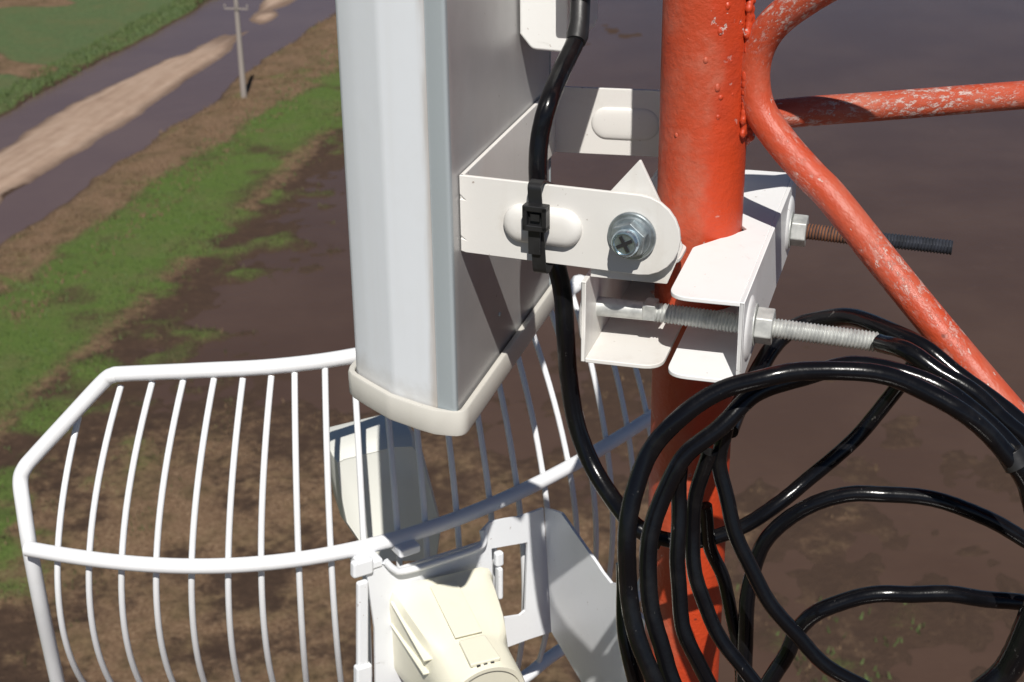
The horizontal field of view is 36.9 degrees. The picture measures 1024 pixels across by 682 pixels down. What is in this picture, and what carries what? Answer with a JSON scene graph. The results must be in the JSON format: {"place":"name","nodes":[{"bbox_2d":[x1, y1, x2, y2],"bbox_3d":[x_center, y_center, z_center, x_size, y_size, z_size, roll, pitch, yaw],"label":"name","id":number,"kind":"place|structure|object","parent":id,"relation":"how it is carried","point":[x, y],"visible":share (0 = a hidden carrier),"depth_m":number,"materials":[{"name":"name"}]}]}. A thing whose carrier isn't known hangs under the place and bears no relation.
{"place":"outdoors","nodes":[
{"label":"outdoors","id":0,"kind":"place"},
{"bbox_2d":[0,0,335,243],"bbox_3d":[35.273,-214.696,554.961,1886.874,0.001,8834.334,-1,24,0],"label":"ditch water","id":1,"kind":"structure","parent":0,"point":[41,197],"depth_m":117.98,"materials":[{"name":"grey liquid"}]},
{"bbox_2d":[0,0,1023,681],"bbox_3d":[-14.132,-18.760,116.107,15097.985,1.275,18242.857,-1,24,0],"label":"ground","id":2,"kind":"structure","parent":0,"point":[36,34],"depth_m":64.33,"materials":[{"name":"brown soil"}]},
{"bbox_2d":[224,0,247,97],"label":"utility pole","id":3,"kind":"object","parent":2,"relation":"on","point":[243,90],"visible":0.96,"depth_m":112.09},
{"bbox_2d":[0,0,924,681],"bbox_3d":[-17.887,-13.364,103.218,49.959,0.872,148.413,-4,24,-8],"label":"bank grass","id":4,"kind":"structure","parent":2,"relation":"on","point":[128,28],"depth_m":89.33,"materials":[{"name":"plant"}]},
{"bbox_2d":[644,0,1023,681],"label":"lattice tower","id":5,"kind":"structure","parent":2,"relation":"on","point":[720,108],"depth_m":1.14,"materials":[{"name":"red metal"}]},
{"bbox_2d":[350,507,644,681],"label":"folded bracket","id":6,"kind":"object","parent":5,"relation":"attached to","point":[575,614],"visible":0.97,"depth_m":1.55,"materials":[{"name":"white metal"}]},
{"bbox_2d":[12,274,650,681],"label":"grid antenna","id":7,"kind":"object","parent":6,"relation":"attached to","point":[376,476],"visible":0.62,"depth_m":1.52,"materials":[{"name":"white metal"}]},
{"bbox_2d":[389,567,524,681],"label":"antenna radio","id":8,"kind":"object","parent":6,"relation":"attached to","point":[449,628],"visible":1,"depth_m":1.50,"materials":[{"name":"beige plastic"}]},
{"bbox_2d":[578,160,952,382],"bbox_3d":[0.207,-0.097,1.185,0.261,0.154,0.301,6,25,15],"label":"pole clamp","id":9,"kind":"object","parent":5,"relation":"attached to","point":[627,320],"visible":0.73,"depth_m":1.13,"materials":[{"name":"white metal"}]},
{"bbox_2d":[459,86,680,274],"bbox_3d":[0.078,-0.135,1.214,0.166,0.059,0.325,6,25,15],"label":"mounting bracket","id":10,"kind":"object","parent":9,"relation":"attached to","point":[625,232],"visible":0.68,"depth_m":1.11,"materials":[{"name":"metal"}]},
{"bbox_2d":[335,0,553,435],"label":"sector antenna","id":11,"kind":"object","parent":10,"relation":"attached to","point":[438,97],"visible":0.81,"depth_m":1.15,"materials":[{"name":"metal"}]},
{"bbox_2d":[520,0,597,51],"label":"radio unit","id":12,"kind":"object","parent":11,"relation":"attached to","point":[544,24],"visible":0.75,"depth_m":1.21,"materials":[{"name":"white plastic"}]},
{"bbox_2d":[528,0,662,549],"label":"feeder cable","id":13,"kind":"object","parent":12,"relation":"hanging from","point":[577,35],"visible":0.79,"depth_m":1.16,"materials":[{"name":"black rubber"}]},
{"bbox_2d":[522,179,554,273],"bbox_3d":[0.023,-0.084,1.101,0.018,0.069,0.043,8,26,20],"label":"cable tie","id":14,"kind":"object","parent":10,"relation":"attached to","point":[535,218],"visible":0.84,"depth_m":1.08,"materials":[{"name":"black plastic"}]},
{"bbox_2d":[616,308,1023,681],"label":"cable coil","id":15,"kind":"object","parent":9,"relation":"hanging from","point":[929,372],"visible":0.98,"depth_m":1.07,"materials":[{"name":"black rubber"}]},
{"bbox_2d":[999,445,1023,473],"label":"cable tie","id":16,"kind":"object","parent":15,"relation":"attached to","point":[1018,456],"visible":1,"depth_m":1.00,"materials":[{"name":"black plastic"}]},
{"bbox_2d":[139,0,1023,681],"bbox_3d":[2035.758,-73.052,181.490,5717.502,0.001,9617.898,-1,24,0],"label":"flood water","id":17,"kind":"structure","parent":0,"point":[959,180],"depth_m":80.73,"materials":[{"name":"brown liquid"}]}
]}

